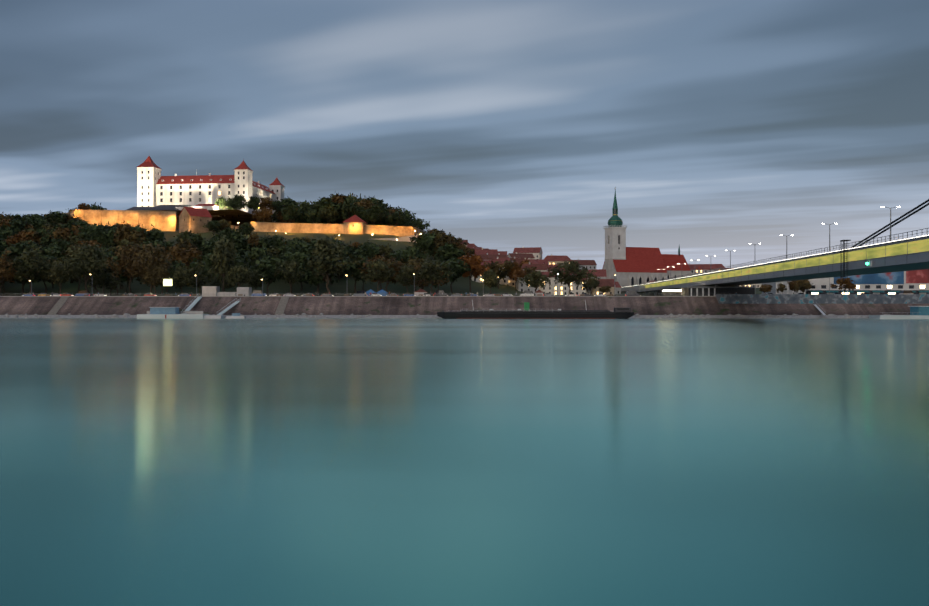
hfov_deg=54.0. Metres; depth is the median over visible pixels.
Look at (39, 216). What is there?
tree
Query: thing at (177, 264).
tree
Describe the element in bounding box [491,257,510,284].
town house
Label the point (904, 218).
bridge stay cables
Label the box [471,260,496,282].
town house
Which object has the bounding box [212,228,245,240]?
tree
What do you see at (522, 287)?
town house
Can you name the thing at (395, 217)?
tree
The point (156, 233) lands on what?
tree
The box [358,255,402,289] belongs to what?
tree
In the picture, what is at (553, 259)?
town house
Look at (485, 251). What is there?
town house
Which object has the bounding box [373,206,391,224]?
tree
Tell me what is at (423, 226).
tree
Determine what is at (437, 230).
tree
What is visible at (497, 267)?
tree
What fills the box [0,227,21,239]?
tree
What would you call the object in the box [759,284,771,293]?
tree
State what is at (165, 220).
castle fortifications
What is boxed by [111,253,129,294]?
tree
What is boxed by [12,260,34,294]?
tree
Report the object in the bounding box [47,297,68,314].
embankment stairs
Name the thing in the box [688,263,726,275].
town house
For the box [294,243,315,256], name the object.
tree
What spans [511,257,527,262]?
town house
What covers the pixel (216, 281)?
tree
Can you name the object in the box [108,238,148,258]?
tree
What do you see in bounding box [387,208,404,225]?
tree
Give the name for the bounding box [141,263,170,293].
tree
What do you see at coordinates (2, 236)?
tree
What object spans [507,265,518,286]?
town house
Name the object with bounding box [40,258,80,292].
tree
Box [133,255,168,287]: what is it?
tree
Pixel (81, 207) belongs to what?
tree
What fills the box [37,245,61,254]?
tree
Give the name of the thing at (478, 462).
river water
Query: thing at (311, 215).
tree
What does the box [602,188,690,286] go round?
st martins cathedral
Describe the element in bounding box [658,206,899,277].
bridge lamps
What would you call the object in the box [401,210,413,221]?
tree
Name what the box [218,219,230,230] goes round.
tree
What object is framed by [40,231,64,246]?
tree
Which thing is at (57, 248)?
tree
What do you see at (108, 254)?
tree
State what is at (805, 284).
tree
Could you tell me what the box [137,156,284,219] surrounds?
bratislava castle
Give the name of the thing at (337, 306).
embankment revetment
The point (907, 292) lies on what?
car
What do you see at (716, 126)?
sky
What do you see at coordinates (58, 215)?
tree
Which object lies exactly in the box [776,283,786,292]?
tree
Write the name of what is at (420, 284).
tree
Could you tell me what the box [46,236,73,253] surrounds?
tree
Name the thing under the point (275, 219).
tree
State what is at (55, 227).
tree
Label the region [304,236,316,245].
tree
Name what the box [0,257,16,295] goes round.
tree
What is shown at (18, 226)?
tree
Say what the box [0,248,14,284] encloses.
tree
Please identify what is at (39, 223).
tree
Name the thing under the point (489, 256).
town house
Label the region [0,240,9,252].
tree
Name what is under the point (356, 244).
tree
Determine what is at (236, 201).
tree
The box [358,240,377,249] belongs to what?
tree
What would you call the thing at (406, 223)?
tree
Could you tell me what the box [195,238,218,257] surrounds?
tree
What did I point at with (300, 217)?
tree
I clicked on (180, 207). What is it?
terrace buildings
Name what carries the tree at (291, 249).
on the ground
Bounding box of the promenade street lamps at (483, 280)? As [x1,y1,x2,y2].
[29,274,829,295]
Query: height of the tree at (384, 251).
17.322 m
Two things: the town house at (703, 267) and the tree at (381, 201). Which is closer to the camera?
the town house at (703, 267)
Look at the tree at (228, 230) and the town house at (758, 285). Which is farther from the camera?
the town house at (758, 285)
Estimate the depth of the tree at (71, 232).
546.78 m
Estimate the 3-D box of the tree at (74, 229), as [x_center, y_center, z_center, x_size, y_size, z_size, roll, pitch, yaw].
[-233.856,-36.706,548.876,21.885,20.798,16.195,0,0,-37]
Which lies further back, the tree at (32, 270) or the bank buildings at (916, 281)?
the bank buildings at (916, 281)
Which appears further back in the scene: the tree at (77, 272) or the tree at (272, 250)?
the tree at (272, 250)
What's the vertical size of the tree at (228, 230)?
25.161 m
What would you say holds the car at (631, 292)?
on the promenade road
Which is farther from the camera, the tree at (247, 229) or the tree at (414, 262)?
the tree at (247, 229)
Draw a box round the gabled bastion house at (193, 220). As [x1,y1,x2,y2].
[178,207,212,233]
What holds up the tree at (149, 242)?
on the ground
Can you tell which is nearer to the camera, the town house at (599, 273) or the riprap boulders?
the riprap boulders
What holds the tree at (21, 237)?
on the ground
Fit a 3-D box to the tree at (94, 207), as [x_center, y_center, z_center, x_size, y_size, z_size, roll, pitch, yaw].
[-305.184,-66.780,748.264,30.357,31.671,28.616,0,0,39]
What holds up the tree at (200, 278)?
on the ground
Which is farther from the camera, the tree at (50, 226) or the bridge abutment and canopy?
the tree at (50, 226)
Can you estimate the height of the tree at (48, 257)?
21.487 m
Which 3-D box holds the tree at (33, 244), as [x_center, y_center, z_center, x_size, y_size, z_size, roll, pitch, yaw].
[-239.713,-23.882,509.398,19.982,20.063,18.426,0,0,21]
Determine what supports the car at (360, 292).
on the promenade road
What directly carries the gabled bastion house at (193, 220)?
on the ground
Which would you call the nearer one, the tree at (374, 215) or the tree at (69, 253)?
the tree at (69, 253)
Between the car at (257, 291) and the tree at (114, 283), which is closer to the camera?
the car at (257, 291)
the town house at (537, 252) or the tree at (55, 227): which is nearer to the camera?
the tree at (55, 227)
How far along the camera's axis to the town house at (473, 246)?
635.97 m
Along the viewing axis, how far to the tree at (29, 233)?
538.12 m
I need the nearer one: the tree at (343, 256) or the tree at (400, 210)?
the tree at (343, 256)
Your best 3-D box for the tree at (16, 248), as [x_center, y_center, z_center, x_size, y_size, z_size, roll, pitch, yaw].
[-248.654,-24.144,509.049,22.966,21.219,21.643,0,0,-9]
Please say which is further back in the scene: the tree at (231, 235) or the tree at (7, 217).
the tree at (7, 217)
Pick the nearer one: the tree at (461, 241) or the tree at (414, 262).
the tree at (414, 262)
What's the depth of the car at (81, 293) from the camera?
363.60 m
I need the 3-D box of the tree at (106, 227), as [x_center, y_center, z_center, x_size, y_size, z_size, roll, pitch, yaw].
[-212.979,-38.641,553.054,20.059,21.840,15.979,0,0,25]
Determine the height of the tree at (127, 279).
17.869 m
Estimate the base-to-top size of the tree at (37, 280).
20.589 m
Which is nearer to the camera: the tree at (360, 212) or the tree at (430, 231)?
the tree at (430, 231)
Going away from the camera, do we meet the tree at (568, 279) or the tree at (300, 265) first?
the tree at (568, 279)
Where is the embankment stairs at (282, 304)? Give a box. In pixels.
[275,297,288,314]
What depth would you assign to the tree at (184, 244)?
502.28 m
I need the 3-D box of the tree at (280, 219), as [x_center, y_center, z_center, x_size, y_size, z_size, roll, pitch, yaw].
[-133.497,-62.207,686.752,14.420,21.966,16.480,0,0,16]
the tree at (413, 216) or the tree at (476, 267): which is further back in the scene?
the tree at (413, 216)
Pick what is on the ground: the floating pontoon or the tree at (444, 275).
the tree at (444, 275)
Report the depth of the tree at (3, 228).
549.76 m
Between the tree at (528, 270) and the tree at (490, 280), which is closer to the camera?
the tree at (490, 280)
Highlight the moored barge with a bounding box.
[437,301,633,318]
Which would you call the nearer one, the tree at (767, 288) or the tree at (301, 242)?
the tree at (767, 288)
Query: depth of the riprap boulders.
328.84 m
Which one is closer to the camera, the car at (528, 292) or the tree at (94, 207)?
the car at (528, 292)
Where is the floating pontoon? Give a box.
[137,294,245,318]
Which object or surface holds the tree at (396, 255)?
on the ground
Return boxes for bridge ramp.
[621,283,638,291]
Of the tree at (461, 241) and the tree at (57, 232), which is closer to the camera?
the tree at (57, 232)
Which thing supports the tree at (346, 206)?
on the ground
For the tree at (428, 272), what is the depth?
379.33 m
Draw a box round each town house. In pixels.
[467,244,479,248]
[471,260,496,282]
[474,248,497,255]
[478,253,506,259]
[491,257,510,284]
[498,251,506,255]
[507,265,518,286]
[508,252,534,258]
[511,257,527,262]
[513,247,542,258]
[516,269,538,293]
[519,258,538,263]
[522,262,547,289]
[530,258,547,263]
[541,271,571,293]
[544,254,571,263]
[562,275,589,295]
[572,259,596,268]
[580,268,606,278]
[590,278,613,293]
[615,282,621,293]
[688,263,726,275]
[745,283,761,287]
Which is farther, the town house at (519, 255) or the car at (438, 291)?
the town house at (519, 255)
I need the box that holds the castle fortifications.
[65,209,424,242]
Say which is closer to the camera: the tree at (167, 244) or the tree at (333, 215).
the tree at (167, 244)
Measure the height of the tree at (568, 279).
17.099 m
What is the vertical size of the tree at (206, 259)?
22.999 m
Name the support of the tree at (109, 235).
on the ground
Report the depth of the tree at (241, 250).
523.62 m
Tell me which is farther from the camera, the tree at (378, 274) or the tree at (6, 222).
the tree at (6, 222)
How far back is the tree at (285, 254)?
483.73 m
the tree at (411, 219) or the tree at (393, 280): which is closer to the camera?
the tree at (393, 280)
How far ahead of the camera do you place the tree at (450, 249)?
524.22 m
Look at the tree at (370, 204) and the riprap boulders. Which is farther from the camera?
the tree at (370, 204)
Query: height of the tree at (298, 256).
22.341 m
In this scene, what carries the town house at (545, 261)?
on the ground
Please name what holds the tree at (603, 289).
on the ground
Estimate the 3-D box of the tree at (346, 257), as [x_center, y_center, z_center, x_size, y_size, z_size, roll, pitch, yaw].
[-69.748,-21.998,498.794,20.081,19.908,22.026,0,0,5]
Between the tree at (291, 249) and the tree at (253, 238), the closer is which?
the tree at (291, 249)
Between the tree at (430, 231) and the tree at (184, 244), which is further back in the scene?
the tree at (430, 231)
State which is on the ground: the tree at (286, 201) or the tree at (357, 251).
the tree at (357, 251)
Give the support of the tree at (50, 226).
on the ground
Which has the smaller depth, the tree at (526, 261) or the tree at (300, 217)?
the tree at (526, 261)
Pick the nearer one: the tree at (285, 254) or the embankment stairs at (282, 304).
the embankment stairs at (282, 304)
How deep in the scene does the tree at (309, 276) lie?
441.83 m
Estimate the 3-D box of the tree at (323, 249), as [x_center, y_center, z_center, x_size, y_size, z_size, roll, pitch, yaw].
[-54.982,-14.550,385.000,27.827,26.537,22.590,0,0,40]
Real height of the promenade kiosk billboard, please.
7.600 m
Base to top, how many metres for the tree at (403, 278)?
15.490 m
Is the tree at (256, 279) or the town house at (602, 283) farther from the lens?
the town house at (602, 283)
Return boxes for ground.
[0,231,761,295]
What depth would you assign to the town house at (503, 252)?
657.59 m
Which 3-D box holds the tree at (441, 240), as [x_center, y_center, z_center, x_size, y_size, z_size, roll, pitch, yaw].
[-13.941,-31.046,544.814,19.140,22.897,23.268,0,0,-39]
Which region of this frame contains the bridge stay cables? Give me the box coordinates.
[850,199,928,247]
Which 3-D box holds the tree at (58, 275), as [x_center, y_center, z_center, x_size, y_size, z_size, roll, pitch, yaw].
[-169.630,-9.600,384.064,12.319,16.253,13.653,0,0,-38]
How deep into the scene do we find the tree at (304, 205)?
671.92 m
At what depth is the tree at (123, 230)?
531.15 m
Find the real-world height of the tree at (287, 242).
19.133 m
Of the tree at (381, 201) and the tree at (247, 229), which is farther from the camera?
the tree at (381, 201)
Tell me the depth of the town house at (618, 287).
562.84 m
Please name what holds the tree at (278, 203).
on the castle fortifications
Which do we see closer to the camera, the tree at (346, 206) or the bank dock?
the bank dock
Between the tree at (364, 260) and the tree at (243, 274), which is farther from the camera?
the tree at (364, 260)
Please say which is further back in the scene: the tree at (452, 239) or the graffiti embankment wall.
the tree at (452, 239)
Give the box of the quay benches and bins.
[45,294,615,295]
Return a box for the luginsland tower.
[343,215,367,233]
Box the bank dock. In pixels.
[813,304,928,318]
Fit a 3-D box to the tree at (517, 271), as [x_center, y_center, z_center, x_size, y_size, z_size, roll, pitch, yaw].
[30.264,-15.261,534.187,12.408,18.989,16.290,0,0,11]
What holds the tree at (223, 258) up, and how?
on the ground
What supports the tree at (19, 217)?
on the ground
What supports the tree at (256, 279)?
on the ground
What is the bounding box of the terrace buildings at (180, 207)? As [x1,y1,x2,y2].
[127,204,221,216]
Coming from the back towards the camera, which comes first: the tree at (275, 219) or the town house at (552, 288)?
the tree at (275, 219)
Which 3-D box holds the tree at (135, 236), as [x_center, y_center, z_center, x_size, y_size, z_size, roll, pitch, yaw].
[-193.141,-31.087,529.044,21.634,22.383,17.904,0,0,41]
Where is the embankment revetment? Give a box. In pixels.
[0,296,928,317]
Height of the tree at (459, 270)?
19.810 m
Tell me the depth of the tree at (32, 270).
389.53 m
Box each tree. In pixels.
[0,212,13,221]
[0,214,14,227]
[0,214,23,220]
[0,224,16,234]
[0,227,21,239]
[0,231,6,247]
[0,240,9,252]
[0,241,35,259]
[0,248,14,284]
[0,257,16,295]
[1,218,27,231]
[4,247,54,292]
[6,231,41,246]
[6,233,34,245]
[8,240,34,256]
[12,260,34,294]
[15,242,46,256]
[22,216,52,229]
[22,229,41,243]
[25,214,47,225]
[25,263,41,286]
[30,247,50,254]
[36,227,54,242]
[36,248,67,287]
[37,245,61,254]
[38,243,61,255]
[39,223,60,233]
[39,253,53,292]
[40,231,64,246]
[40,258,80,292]
[42,210,74,224]
[42,228,69,242]
[44,213,61,225]
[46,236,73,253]
[46,260,78,294]
[52,241,89,281]
[53,217,89,230]
[53,222,66,229]
[53,242,125,290]
[54,234,87,250]
[58,224,88,242]
[61,253,86,291]
[62,214,80,223]
[70,227,88,239]
[77,222,118,245]
[78,203,90,209]
[78,239,104,253]
[81,257,119,293]
[81,262,110,292]
[84,202,106,210]
[89,228,122,252]
[94,243,113,259]
[96,266,124,295]
[102,221,123,244]
[105,242,143,292]
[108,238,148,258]
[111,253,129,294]
[113,224,152,243]
[116,229,151,247]
[122,268,135,292]
[128,241,175,292]
[131,224,165,242]
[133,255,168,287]
[136,239,165,255]
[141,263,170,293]
[150,255,185,293]
[157,240,173,259]
[163,243,202,266]
[170,266,203,293]
[173,229,203,248]
[176,235,197,253]
[183,233,205,245]
[184,260,213,295]
[189,252,243,282]
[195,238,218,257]
[206,235,238,291]
[207,219,221,235]
[210,273,237,291]
[212,226,244,242]
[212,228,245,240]
[215,196,231,216]
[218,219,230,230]
[223,264,253,286]
[225,235,251,252]
[226,238,249,257]
[227,194,245,216]
[237,222,254,237]
[241,255,284,295]
[242,194,261,213]
[245,232,261,250]
[245,244,273,267]
[247,269,267,289]
[251,207,273,221]
[257,213,278,222]
[258,197,273,209]
[258,233,289,250]
[267,244,285,257]
[271,199,282,217]
[272,243,303,256]
[272,259,304,292]
[276,196,298,207]
[276,206,289,222]
[276,249,324,290]
[277,249,304,265]
[281,203,301,221]
[282,260,307,293]
[283,238,306,246]
[287,200,320,222]
[288,237,312,249]
[293,208,307,222]
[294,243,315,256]
[294,258,338,295]
[304,208,322,222]
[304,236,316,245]
[304,236,362,293]
[306,197,342,223]
[307,239,316,246]
[312,234,339,247]
[318,205,338,223]
[319,248,344,284]
[331,194,346,223]
[335,243,349,280]
[336,244,354,278]
[338,196,358,220]
[340,240,366,277]
[341,256,365,292]
[350,204,365,220]
[350,242,362,248]
[350,252,373,290]
[356,242,379,258]
[357,198,371,220]
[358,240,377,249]
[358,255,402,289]
[359,257,396,290]
[362,201,379,224]
[363,205,386,224]
[364,195,384,224]
[366,196,382,224]
[368,256,410,291]
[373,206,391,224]
[376,243,394,259]
[385,211,407,226]
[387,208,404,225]
[389,247,420,262]
[391,206,410,215]
[393,265,449,288]
[395,263,419,292]
[396,217,411,225]
[397,208,415,219]
[397,246,427,263]
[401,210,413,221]
[402,256,427,290]
[403,220,419,227]
[409,230,437,256]
[412,255,454,295]
[415,218,429,231]
[417,228,448,259]
[423,229,446,239]
[429,256,456,289]
[431,232,455,250]
[433,242,466,261]
[441,257,470,292]
[444,235,462,247]
[456,237,466,244]
[456,244,470,256]
[457,253,489,292]
[480,269,500,292]
[483,258,515,288]
[509,261,526,290]
[517,269,550,291]
[521,259,531,263]
[523,266,541,281]
[548,258,587,293]
[575,269,600,293]
[585,278,598,293]
[599,286,610,293]
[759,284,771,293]
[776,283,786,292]
[787,280,798,293]
[793,279,811,292]
[830,277,855,293]
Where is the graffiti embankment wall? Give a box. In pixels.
[716,294,928,303]
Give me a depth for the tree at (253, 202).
668.49 m
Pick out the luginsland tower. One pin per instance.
(354, 224)
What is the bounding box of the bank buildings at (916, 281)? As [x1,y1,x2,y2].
[762,269,928,293]
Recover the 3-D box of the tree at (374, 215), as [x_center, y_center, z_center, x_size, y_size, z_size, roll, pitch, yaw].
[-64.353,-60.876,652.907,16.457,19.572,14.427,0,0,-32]
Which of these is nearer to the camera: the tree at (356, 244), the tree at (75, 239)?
the tree at (75, 239)
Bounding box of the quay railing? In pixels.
[25,293,729,295]
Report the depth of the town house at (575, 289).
534.67 m
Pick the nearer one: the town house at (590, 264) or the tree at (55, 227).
the tree at (55, 227)
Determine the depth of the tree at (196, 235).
536.91 m
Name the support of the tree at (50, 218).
on the ground
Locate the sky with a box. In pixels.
[0,0,928,268]
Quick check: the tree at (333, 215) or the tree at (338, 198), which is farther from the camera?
the tree at (338, 198)
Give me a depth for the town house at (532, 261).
608.20 m
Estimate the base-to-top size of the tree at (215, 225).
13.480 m
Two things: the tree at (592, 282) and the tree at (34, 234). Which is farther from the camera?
the tree at (34, 234)
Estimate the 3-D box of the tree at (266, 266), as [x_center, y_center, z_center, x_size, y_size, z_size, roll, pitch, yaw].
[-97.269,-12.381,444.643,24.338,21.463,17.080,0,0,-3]
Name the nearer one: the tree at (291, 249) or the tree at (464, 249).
the tree at (291, 249)
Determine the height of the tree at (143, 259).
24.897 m
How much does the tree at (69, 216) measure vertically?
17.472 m
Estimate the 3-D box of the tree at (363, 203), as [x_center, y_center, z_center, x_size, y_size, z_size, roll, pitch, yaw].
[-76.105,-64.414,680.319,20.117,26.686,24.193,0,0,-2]
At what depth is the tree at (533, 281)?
374.89 m
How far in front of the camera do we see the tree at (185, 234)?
532.80 m
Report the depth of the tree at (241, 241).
526.85 m
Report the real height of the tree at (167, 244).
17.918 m
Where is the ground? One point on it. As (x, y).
(346, 285)
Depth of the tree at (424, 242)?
534.14 m
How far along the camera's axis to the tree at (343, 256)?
483.65 m
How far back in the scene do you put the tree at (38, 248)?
496.45 m
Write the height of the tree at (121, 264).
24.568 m
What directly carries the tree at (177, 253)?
on the ground
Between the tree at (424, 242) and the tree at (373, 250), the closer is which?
the tree at (373, 250)
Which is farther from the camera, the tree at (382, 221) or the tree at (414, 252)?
the tree at (382, 221)
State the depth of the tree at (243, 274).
377.75 m
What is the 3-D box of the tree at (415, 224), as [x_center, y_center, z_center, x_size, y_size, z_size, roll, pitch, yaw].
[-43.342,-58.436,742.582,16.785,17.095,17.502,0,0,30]
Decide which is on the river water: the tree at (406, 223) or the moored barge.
the moored barge
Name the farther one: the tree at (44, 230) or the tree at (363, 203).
the tree at (363, 203)
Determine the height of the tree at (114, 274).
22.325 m
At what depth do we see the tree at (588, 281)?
530.38 m
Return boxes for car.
[75,291,90,295]
[251,290,266,295]
[353,291,365,295]
[434,290,447,295]
[521,291,533,295]
[625,290,639,295]
[901,290,912,293]
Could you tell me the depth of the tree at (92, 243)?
513.63 m
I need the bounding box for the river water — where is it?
[0,318,928,605]
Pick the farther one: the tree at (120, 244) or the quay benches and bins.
the tree at (120, 244)
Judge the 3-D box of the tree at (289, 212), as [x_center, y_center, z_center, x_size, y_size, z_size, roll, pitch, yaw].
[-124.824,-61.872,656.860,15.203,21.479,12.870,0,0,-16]
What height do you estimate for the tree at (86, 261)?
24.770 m
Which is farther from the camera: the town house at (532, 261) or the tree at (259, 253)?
the town house at (532, 261)
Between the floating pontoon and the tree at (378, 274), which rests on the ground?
the tree at (378, 274)
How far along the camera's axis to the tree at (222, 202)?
670.26 m
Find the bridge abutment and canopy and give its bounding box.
[660,286,755,295]
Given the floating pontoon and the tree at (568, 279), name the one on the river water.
the floating pontoon
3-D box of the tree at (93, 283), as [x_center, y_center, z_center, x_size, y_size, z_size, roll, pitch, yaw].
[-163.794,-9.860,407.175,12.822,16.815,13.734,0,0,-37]
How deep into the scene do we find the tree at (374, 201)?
703.42 m
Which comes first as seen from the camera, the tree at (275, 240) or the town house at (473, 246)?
the tree at (275, 240)
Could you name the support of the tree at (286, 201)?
on the castle fortifications
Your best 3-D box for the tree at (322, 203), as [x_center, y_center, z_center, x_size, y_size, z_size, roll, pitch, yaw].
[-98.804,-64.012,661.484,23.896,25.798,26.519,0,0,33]
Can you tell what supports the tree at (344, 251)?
on the ground
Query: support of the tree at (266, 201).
on the castle fortifications
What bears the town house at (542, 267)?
on the ground
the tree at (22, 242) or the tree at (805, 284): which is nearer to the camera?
the tree at (805, 284)
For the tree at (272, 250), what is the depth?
502.80 m
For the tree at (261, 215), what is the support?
on the ground
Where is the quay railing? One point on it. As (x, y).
(366, 294)
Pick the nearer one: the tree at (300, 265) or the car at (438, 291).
the car at (438, 291)
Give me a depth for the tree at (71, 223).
562.38 m
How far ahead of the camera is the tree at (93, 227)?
537.67 m
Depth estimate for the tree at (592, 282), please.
375.55 m
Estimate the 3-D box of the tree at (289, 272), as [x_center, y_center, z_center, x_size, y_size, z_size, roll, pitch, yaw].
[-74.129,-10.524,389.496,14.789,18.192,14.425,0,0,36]
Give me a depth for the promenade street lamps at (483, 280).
362.21 m
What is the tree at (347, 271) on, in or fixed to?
on the ground
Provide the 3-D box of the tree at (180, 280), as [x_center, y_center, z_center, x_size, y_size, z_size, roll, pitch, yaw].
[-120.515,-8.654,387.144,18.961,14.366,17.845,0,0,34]
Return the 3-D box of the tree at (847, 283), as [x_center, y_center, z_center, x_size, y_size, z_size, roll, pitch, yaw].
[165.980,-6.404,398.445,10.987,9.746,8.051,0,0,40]
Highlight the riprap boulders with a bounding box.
[0,313,890,317]
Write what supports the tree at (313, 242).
on the ground
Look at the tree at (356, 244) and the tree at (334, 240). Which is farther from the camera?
the tree at (356, 244)
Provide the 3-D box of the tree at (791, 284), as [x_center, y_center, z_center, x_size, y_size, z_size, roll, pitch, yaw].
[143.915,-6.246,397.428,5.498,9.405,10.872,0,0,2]
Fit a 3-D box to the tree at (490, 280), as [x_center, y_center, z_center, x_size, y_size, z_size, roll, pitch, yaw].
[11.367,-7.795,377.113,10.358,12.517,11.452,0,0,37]
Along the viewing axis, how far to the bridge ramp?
596.89 m
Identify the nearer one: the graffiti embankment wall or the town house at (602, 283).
the graffiti embankment wall
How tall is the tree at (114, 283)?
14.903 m
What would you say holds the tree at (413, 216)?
on the ground

